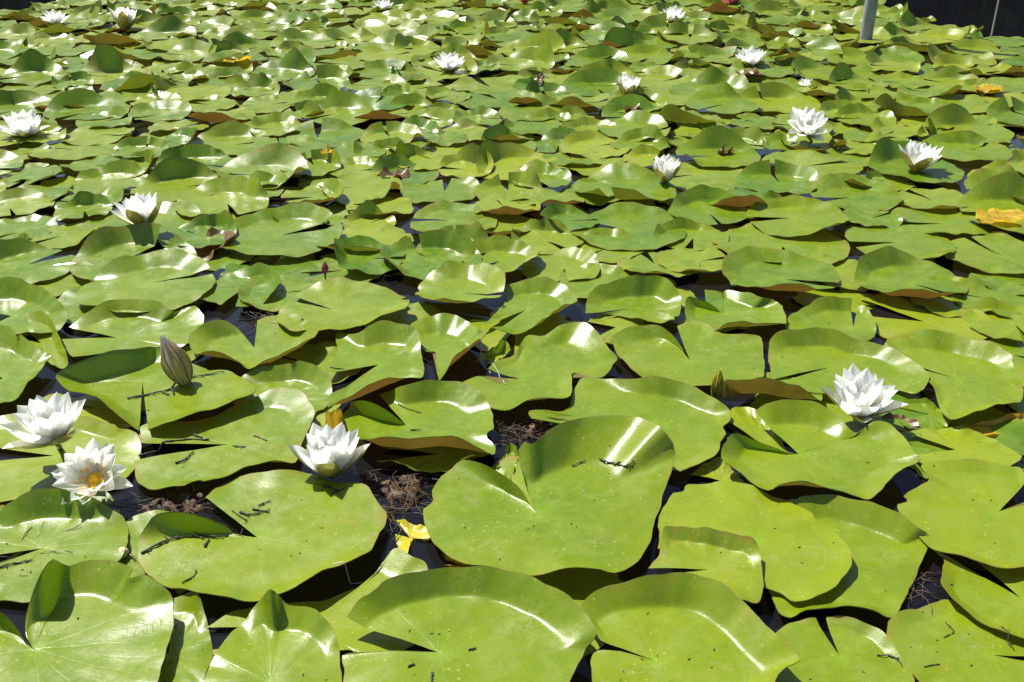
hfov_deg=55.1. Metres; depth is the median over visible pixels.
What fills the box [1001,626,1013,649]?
twig
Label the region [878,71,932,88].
lily pad
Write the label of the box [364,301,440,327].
lily pad
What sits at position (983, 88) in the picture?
dead leaf
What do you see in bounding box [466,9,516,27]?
lily pad
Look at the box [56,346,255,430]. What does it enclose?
lily pad
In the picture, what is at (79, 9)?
lily pad
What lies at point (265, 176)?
lily pad
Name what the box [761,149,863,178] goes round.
lily pad
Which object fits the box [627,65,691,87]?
lily pad
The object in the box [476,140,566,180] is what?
lily pad
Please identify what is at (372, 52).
lily pad
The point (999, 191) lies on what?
lily pad
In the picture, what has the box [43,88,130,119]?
lily pad
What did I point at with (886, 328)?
lily pad
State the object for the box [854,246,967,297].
lily pad
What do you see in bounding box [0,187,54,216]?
lily pad
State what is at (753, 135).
lily pad
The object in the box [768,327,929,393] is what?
lily pad
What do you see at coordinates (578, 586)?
lily pad
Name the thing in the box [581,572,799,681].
lily pad
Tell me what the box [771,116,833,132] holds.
lily pad
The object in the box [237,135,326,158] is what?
lily pad
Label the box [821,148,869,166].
lily pad
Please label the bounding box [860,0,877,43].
metal post
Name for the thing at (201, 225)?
lily pad
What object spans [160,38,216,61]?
lily pad
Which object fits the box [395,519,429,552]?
yellow leaf
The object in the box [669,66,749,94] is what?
lily pad
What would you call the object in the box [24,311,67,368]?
lily pad
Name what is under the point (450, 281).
lily pad
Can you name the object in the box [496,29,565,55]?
lily pad
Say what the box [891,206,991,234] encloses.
lily pad
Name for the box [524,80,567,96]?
lily pad
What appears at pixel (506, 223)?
lily pad
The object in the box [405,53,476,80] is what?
lily pad
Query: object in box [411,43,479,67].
lily pad
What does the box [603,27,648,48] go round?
lily pad
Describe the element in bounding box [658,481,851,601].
lily pad
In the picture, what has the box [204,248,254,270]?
lily pad
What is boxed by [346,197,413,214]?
lily pad
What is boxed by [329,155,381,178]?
lily pad
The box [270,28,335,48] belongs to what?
lily pad
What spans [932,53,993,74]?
lily pad
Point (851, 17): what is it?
lily pad
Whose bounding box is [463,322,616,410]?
lily pad
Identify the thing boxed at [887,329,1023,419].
lily pad
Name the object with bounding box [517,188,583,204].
lily pad
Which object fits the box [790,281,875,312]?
lily pad
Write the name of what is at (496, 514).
lily pad
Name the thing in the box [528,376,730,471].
lily pad
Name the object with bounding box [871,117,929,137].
lily pad
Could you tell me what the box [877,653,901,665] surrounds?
twig
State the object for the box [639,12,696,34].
lily pad
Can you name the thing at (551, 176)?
lily pad
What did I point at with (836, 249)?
lily pad
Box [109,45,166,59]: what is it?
lily pad
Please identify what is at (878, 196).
lily pad
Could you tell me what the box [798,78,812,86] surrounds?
water lily
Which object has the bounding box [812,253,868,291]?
lily pad
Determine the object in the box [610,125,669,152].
lily pad
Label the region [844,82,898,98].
lily pad
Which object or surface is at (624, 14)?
lily pad
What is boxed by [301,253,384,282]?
lily pad
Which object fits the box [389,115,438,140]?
lily pad
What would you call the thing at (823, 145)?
lily pad
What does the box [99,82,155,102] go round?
lily pad
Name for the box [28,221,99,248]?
lily pad
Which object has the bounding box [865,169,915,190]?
lily pad
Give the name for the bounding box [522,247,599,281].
lily pad
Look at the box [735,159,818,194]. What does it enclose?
lily pad
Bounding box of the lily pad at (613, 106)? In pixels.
[601,94,674,123]
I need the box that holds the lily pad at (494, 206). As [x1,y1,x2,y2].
[474,198,540,214]
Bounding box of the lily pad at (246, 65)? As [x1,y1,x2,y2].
[189,52,252,76]
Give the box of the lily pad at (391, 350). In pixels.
[325,320,424,406]
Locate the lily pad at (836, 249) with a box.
[711,220,849,263]
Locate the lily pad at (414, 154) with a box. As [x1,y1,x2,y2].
[395,142,443,169]
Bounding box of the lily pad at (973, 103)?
[937,93,991,113]
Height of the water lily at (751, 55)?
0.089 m
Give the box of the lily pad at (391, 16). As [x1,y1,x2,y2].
[355,8,408,25]
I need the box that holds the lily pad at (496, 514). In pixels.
[423,415,675,575]
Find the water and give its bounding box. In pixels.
[0,0,1023,681]
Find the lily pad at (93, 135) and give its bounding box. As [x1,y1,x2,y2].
[59,125,134,145]
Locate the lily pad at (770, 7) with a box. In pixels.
[754,0,806,16]
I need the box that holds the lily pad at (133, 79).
[99,71,188,90]
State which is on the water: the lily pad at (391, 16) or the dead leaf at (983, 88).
the lily pad at (391, 16)
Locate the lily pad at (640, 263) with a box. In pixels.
[617,252,699,277]
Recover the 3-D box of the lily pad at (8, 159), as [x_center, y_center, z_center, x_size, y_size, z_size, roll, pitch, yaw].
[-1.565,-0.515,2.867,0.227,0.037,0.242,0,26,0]
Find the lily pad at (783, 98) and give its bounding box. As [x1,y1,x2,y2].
[739,82,820,113]
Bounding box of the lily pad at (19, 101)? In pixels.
[0,89,51,117]
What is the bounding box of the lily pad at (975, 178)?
[964,165,1017,188]
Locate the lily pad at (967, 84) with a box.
[953,77,999,93]
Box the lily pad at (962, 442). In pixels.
[905,426,1021,465]
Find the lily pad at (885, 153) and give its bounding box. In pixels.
[868,137,964,183]
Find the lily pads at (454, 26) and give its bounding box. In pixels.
[0,0,1023,675]
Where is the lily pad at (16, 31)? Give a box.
[0,23,35,39]
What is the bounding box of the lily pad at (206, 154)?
[152,143,231,169]
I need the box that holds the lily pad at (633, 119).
[597,110,670,141]
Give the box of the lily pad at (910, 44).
[880,36,934,51]
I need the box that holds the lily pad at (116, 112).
[75,105,131,128]
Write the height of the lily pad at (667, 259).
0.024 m
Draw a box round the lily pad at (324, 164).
[280,149,340,175]
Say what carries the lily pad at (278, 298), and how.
on the water
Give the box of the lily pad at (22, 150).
[4,142,48,159]
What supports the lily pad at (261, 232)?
on the water
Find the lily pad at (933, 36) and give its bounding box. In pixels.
[907,25,970,43]
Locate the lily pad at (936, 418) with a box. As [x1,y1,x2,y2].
[899,398,951,429]
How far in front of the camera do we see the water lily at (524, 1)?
6.07 m
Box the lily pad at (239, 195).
[175,176,268,216]
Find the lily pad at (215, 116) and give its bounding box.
[188,107,255,122]
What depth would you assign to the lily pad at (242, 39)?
4.81 m
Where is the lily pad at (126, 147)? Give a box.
[108,136,168,157]
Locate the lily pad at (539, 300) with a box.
[478,277,577,334]
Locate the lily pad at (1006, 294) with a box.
[951,276,1023,318]
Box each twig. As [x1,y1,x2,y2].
[0,559,32,567]
[127,371,223,398]
[138,433,208,456]
[141,522,245,553]
[175,450,193,463]
[182,569,196,583]
[231,500,270,520]
[323,484,344,493]
[333,562,362,583]
[480,338,504,383]
[599,458,633,466]
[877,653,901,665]
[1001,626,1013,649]
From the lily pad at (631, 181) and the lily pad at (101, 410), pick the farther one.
the lily pad at (631, 181)
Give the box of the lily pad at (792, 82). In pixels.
[749,76,816,91]
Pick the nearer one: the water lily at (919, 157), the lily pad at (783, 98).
the water lily at (919, 157)
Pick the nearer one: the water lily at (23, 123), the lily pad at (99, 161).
the lily pad at (99, 161)
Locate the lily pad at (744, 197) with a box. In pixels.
[702,188,772,206]
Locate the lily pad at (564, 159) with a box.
[543,151,605,165]
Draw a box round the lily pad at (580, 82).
[559,67,625,95]
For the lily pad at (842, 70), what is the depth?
4.02 m
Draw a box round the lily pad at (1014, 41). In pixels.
[969,30,1023,46]
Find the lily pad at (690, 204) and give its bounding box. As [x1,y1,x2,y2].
[667,184,753,224]
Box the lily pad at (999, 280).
[969,271,1023,295]
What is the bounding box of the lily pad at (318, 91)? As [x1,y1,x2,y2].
[294,83,337,101]
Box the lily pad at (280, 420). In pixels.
[134,387,314,489]
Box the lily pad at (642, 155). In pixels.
[623,144,676,166]
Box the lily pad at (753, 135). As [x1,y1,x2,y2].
[726,127,766,150]
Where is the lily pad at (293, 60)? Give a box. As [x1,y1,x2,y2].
[244,47,314,80]
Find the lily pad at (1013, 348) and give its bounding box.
[985,329,1023,363]
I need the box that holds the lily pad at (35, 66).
[0,48,70,84]
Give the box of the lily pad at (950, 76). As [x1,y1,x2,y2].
[909,65,978,91]
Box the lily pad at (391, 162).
[371,153,438,185]
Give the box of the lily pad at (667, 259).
[657,247,724,271]
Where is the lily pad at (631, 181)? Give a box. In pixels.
[573,162,676,200]
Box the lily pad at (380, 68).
[351,57,420,78]
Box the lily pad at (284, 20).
[265,10,303,31]
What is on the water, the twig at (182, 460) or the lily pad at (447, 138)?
the lily pad at (447, 138)
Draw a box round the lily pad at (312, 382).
[233,361,331,414]
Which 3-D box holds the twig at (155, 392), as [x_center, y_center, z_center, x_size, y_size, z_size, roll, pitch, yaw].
[-0.582,0.078,1.709,0.042,0.007,0.165,24,35,39]
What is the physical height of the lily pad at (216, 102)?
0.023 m
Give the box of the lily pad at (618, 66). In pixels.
[566,58,637,84]
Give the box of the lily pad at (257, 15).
[233,9,280,24]
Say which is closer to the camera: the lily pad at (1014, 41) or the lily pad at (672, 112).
the lily pad at (672, 112)
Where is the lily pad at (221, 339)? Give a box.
[188,313,317,368]
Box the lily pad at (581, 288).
[559,263,630,298]
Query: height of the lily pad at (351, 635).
0.025 m
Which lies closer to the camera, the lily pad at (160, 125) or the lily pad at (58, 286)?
the lily pad at (58, 286)
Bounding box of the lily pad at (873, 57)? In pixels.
[863,51,919,72]
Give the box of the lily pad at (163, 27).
[130,15,196,40]
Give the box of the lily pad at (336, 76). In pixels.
[281,64,350,90]
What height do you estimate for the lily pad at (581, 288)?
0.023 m
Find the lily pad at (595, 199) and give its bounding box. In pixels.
[560,178,620,205]
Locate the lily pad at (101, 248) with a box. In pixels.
[69,222,196,281]
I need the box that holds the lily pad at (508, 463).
[491,456,534,508]
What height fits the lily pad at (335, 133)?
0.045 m
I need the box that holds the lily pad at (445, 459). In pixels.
[378,446,488,472]
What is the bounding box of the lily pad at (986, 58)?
[927,44,996,65]
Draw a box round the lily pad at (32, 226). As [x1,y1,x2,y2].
[0,214,57,238]
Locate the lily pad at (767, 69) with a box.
[731,58,795,77]
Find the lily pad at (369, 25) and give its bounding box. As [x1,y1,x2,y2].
[338,19,389,33]
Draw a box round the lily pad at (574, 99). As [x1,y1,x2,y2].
[549,93,610,107]
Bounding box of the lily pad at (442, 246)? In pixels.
[380,229,481,279]
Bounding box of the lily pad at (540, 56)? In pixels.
[485,41,554,71]
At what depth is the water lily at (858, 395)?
1.61 m
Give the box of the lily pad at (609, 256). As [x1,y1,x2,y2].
[563,227,643,263]
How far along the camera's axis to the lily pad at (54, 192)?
2.72 m
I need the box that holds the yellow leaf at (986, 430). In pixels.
[957,413,1023,435]
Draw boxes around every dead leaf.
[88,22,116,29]
[194,227,236,260]
[223,56,251,62]
[320,144,331,153]
[380,166,409,177]
[531,71,545,82]
[624,102,641,110]
[717,146,732,153]
[735,68,763,74]
[866,412,918,430]
[973,84,1002,93]
[975,207,1023,223]
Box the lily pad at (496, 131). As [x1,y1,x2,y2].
[481,124,535,150]
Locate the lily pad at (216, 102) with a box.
[190,95,238,112]
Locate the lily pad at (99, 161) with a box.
[60,154,123,171]
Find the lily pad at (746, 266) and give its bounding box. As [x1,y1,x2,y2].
[722,246,839,291]
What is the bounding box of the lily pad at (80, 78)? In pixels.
[51,71,93,88]
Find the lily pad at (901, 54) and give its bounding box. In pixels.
[862,46,924,63]
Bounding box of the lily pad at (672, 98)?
[641,86,694,105]
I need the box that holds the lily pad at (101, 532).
[0,488,128,602]
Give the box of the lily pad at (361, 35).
[327,27,379,44]
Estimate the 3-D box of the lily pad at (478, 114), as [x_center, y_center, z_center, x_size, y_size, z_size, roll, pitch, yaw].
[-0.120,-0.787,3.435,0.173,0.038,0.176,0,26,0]
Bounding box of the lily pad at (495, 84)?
[451,75,523,94]
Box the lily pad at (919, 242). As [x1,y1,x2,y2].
[845,222,955,258]
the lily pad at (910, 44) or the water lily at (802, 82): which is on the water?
the lily pad at (910, 44)
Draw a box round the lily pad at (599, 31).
[572,20,624,40]
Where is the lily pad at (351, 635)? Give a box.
[206,548,427,655]
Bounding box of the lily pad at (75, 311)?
[58,282,152,323]
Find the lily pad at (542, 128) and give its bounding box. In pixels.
[504,117,559,135]
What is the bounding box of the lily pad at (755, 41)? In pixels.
[715,29,765,48]
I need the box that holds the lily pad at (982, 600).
[934,550,1023,638]
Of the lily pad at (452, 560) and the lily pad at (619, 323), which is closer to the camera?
the lily pad at (452, 560)
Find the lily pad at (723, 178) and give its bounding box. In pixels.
[650,161,742,190]
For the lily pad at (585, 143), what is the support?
on the water
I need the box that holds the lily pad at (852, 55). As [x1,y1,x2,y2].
[816,47,870,65]
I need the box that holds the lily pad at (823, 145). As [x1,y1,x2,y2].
[780,136,845,150]
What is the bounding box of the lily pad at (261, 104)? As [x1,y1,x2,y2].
[239,95,294,112]
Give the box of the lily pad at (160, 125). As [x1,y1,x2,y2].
[148,119,208,132]
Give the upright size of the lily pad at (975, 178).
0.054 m
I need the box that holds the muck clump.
[0,522,80,575]
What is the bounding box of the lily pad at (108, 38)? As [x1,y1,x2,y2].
[83,33,146,43]
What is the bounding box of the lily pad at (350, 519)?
[137,470,386,601]
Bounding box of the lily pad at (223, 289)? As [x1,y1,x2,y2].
[201,262,281,306]
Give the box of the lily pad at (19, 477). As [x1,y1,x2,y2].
[0,413,141,502]
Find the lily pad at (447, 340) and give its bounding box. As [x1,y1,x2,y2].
[410,313,485,380]
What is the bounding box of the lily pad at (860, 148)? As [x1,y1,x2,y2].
[829,129,883,154]
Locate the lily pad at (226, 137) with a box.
[183,120,268,154]
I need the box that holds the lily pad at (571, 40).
[555,28,587,53]
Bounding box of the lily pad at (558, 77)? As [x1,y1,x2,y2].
[517,67,571,83]
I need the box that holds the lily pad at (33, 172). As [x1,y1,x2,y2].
[0,163,65,187]
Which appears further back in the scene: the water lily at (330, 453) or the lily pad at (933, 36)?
the lily pad at (933, 36)
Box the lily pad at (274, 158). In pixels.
[215,142,308,184]
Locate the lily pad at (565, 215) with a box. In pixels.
[540,202,598,231]
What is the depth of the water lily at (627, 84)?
3.69 m
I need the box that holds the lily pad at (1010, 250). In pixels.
[937,233,1023,273]
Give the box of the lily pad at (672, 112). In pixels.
[658,104,720,123]
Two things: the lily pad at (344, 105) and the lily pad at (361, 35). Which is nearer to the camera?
the lily pad at (344, 105)
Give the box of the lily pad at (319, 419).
[302,404,365,450]
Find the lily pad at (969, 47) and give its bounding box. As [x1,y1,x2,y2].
[945,38,1018,59]
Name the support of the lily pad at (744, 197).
on the water
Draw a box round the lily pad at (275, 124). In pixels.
[249,112,300,135]
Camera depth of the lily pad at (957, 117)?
3.36 m
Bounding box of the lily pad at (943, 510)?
[897,458,1023,568]
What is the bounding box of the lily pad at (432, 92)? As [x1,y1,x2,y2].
[425,86,471,103]
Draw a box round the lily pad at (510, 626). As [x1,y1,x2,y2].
[341,566,596,681]
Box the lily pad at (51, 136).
[10,121,66,143]
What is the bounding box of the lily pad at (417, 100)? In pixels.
[390,92,432,114]
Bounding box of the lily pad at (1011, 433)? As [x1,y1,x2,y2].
[866,391,1023,478]
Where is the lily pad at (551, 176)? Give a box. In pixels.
[507,159,571,187]
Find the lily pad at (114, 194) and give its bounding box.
[55,186,123,209]
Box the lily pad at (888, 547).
[768,494,928,617]
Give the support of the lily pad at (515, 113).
on the water
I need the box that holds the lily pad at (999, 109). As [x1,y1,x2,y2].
[986,96,1023,125]
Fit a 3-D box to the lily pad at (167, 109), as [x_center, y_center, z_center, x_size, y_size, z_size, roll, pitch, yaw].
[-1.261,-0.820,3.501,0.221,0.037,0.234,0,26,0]
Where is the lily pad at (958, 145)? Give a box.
[924,130,1012,161]
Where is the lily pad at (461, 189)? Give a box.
[400,176,478,203]
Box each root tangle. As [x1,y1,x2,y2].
[106,481,217,513]
[238,292,303,334]
[343,453,440,542]
[491,399,567,446]
[905,572,942,613]
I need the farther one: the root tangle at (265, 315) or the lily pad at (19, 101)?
the lily pad at (19, 101)
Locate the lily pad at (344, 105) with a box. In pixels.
[301,90,372,125]
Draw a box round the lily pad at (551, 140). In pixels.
[533,127,574,152]
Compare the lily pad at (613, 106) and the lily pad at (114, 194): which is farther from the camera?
the lily pad at (613, 106)
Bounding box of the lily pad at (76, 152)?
[27,138,117,159]
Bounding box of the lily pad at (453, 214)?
[410,200,497,231]
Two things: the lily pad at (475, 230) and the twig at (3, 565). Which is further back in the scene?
the lily pad at (475, 230)
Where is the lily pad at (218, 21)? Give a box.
[192,15,235,31]
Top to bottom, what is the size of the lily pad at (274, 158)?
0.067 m
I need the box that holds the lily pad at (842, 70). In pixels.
[828,62,887,91]
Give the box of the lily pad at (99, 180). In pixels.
[69,159,147,193]
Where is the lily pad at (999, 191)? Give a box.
[957,172,1023,233]
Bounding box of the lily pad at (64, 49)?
[36,43,95,55]
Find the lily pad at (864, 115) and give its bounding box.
[835,103,896,126]
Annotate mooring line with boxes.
[990,0,998,40]
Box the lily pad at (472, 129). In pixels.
[437,118,486,141]
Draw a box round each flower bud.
[159,335,192,385]
[321,261,328,278]
[711,370,723,398]
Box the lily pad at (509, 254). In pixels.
[461,235,540,272]
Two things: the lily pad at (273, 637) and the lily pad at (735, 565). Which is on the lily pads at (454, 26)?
the lily pad at (273, 637)
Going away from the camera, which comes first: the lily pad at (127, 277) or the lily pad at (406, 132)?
the lily pad at (127, 277)
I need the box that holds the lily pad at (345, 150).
[333,141,384,159]
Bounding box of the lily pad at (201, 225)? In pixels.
[158,210,236,248]
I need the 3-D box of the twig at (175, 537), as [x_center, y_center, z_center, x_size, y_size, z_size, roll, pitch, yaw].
[-0.427,0.273,1.325,0.138,0.021,0.038,-9,28,-18]
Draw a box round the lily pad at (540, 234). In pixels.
[511,218,583,254]
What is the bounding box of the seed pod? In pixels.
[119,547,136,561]
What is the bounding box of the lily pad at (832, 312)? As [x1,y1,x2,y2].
[785,296,875,340]
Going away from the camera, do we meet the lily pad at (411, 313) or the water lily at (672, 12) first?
the lily pad at (411, 313)
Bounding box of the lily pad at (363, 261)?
[333,235,404,274]
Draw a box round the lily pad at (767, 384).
[723,372,822,400]
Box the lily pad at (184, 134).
[160,127,197,147]
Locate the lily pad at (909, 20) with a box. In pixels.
[899,10,957,30]
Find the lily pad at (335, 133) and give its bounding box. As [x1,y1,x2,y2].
[279,117,363,147]
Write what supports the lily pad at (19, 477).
on the water
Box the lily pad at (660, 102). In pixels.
[601,85,666,113]
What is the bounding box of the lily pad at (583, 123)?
[559,116,617,135]
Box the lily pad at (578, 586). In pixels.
[533,568,623,656]
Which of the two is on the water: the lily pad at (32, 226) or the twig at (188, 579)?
the lily pad at (32, 226)
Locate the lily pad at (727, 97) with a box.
[683,82,760,113]
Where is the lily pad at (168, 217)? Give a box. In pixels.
[82,201,200,239]
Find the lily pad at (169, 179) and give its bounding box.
[130,157,219,202]
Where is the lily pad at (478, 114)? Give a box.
[453,105,501,125]
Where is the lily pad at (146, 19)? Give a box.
[112,9,159,29]
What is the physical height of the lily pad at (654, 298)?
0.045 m
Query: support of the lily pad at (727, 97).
on the water
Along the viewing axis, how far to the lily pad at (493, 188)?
2.71 m
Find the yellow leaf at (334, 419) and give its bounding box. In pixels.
[325,408,342,428]
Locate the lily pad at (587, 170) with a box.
[568,156,627,175]
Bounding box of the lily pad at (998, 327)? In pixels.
[962,297,1023,341]
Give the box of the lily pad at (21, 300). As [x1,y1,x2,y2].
[0,276,67,334]
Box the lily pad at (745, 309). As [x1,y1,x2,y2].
[685,290,786,330]
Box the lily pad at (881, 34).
[833,27,892,43]
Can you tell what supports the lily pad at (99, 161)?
on the water
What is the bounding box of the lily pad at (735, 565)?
[649,526,763,603]
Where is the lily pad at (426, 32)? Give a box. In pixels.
[391,24,440,46]
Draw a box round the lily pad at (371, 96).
[354,86,413,111]
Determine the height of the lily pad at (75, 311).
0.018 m
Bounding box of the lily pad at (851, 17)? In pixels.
[814,10,863,25]
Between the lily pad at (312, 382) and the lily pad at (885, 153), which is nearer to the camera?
the lily pad at (312, 382)
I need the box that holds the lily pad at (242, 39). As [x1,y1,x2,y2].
[222,31,286,53]
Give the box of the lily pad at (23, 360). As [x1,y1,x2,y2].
[0,325,50,403]
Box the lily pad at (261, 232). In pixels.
[219,202,342,257]
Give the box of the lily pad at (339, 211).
[317,203,353,224]
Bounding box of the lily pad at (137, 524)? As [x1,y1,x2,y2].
[119,510,186,594]
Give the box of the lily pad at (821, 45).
[783,35,841,55]
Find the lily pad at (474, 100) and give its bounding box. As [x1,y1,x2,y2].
[455,89,535,108]
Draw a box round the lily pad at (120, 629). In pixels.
[0,559,173,681]
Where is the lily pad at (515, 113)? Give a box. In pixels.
[498,94,564,121]
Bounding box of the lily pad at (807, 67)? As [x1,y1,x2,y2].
[791,55,845,80]
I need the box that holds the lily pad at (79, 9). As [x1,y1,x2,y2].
[67,0,115,19]
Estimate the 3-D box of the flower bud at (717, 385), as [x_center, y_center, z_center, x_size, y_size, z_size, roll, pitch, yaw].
[0.352,0.086,1.683,0.021,0.079,0.021,7,27,14]
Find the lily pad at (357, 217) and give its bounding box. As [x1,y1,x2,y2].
[342,200,395,229]
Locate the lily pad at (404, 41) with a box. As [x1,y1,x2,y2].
[394,33,442,53]
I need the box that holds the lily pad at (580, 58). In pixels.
[564,44,628,66]
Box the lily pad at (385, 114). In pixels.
[354,108,411,118]
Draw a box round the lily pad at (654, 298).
[585,275,681,323]
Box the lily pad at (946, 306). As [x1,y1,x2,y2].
[910,275,991,317]
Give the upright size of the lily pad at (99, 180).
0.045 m
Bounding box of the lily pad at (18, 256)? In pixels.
[0,238,75,283]
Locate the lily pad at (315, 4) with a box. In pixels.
[295,0,341,10]
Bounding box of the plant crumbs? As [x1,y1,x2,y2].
[5,200,1012,681]
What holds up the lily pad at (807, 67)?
on the water
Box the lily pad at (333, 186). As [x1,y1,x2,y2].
[281,178,343,202]
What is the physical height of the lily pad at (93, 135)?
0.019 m
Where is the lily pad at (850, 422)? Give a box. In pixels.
[750,377,882,442]
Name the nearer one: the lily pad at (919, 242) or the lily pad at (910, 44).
the lily pad at (919, 242)
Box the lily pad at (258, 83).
[231,72,279,96]
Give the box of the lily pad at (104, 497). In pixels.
[0,490,119,556]
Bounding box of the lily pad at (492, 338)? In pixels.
[469,306,577,353]
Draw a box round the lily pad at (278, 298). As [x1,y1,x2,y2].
[238,274,314,311]
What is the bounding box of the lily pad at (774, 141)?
[762,131,808,150]
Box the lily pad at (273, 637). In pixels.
[204,589,341,681]
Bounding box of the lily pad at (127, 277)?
[75,249,215,312]
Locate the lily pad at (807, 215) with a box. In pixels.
[746,195,849,236]
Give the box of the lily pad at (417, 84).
[381,73,453,94]
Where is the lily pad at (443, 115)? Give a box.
[405,106,452,127]
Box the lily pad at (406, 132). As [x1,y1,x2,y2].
[360,121,423,142]
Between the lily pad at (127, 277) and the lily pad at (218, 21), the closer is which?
the lily pad at (127, 277)
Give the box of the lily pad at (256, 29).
[229,21,282,38]
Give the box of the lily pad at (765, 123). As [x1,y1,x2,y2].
[730,112,783,129]
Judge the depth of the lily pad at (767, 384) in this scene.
1.67 m
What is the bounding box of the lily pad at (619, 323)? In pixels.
[588,312,643,344]
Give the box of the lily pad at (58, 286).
[33,261,92,296]
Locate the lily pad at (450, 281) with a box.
[415,260,505,302]
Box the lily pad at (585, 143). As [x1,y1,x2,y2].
[559,130,630,158]
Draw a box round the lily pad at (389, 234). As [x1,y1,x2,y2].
[320,223,413,250]
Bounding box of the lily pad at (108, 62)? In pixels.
[70,43,145,83]
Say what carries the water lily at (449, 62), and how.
on the lily pad at (469, 62)
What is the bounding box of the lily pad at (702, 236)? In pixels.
[653,217,728,250]
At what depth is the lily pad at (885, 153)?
2.90 m
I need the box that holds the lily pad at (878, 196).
[810,172,902,211]
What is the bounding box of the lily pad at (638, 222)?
[572,202,686,250]
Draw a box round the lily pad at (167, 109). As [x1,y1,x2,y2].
[128,99,190,122]
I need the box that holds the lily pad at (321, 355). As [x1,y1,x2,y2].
[258,341,360,384]
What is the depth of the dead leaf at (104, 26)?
5.33 m
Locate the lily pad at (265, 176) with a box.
[247,170,286,197]
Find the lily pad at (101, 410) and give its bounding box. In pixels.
[43,382,145,428]
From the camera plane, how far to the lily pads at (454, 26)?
4.79 m
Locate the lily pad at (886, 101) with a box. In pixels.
[873,93,940,115]
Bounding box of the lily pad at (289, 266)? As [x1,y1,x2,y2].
[219,256,317,282]
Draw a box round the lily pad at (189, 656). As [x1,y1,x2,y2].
[158,591,212,681]
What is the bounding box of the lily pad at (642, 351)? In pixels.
[613,321,764,385]
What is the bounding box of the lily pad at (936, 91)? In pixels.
[897,85,962,97]
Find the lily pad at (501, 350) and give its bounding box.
[476,339,510,364]
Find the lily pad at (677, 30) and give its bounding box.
[657,20,717,44]
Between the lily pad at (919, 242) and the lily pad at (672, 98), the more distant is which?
the lily pad at (672, 98)
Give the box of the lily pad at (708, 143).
[675,125,760,167]
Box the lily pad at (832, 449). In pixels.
[721,399,919,499]
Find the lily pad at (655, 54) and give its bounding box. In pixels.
[618,44,684,64]
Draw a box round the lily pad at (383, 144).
[353,137,403,160]
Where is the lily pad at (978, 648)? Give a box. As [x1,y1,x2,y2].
[886,599,1023,681]
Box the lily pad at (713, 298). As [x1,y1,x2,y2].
[669,290,748,331]
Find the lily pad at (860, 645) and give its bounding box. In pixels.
[775,616,914,681]
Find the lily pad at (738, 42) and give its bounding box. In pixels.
[725,38,787,56]
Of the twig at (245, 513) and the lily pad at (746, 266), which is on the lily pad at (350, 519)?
the twig at (245, 513)
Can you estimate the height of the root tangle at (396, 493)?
0.020 m
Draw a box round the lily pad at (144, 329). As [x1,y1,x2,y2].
[62,299,203,356]
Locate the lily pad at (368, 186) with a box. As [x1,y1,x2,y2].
[320,173,402,204]
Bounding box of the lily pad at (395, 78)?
[346,74,406,92]
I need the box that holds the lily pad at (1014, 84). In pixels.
[988,77,1023,92]
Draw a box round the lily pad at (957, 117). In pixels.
[925,103,1014,142]
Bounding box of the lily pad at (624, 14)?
[579,7,634,24]
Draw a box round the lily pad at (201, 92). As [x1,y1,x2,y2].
[151,71,230,100]
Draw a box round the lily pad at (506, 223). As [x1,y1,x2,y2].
[467,213,531,234]
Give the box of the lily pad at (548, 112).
[520,108,571,125]
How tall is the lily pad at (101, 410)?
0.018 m
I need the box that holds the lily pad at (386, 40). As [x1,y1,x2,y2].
[351,29,413,50]
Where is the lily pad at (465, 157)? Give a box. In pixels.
[438,143,493,177]
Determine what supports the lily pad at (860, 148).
on the water
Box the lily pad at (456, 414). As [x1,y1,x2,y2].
[343,380,495,454]
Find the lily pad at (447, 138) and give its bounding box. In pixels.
[426,131,468,146]
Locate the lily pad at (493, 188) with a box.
[473,166,541,200]
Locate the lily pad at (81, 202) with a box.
[53,191,111,220]
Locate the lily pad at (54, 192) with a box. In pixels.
[0,184,72,205]
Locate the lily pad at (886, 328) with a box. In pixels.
[862,293,990,339]
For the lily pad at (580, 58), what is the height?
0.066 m
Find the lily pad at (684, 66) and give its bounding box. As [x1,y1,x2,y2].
[674,58,724,78]
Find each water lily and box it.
[0,109,50,137]
[0,392,85,449]
[40,8,69,24]
[51,437,132,504]
[108,7,140,30]
[110,192,162,223]
[288,422,369,478]
[373,0,393,11]
[433,51,464,71]
[519,0,529,3]
[617,74,640,95]
[650,154,682,182]
[659,5,687,21]
[722,0,739,4]
[735,45,766,65]
[787,106,828,140]
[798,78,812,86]
[820,363,907,422]
[899,139,943,171]
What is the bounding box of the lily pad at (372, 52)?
[356,44,428,61]
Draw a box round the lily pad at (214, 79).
[195,66,249,86]
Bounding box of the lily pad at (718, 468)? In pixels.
[688,456,745,483]
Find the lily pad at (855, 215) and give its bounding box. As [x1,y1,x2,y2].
[842,207,902,227]
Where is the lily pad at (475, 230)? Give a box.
[416,221,488,257]
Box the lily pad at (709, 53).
[695,44,761,63]
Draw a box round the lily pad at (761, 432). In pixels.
[725,407,788,451]
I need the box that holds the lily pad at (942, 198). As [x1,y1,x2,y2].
[898,188,962,208]
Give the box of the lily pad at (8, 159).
[0,149,23,174]
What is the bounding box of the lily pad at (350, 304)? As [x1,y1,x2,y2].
[276,278,409,331]
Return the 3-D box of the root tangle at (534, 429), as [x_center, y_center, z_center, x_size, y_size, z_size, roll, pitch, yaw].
[0.038,0.140,1.616,0.174,0.020,0.202,0,26,0]
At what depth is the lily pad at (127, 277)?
2.11 m

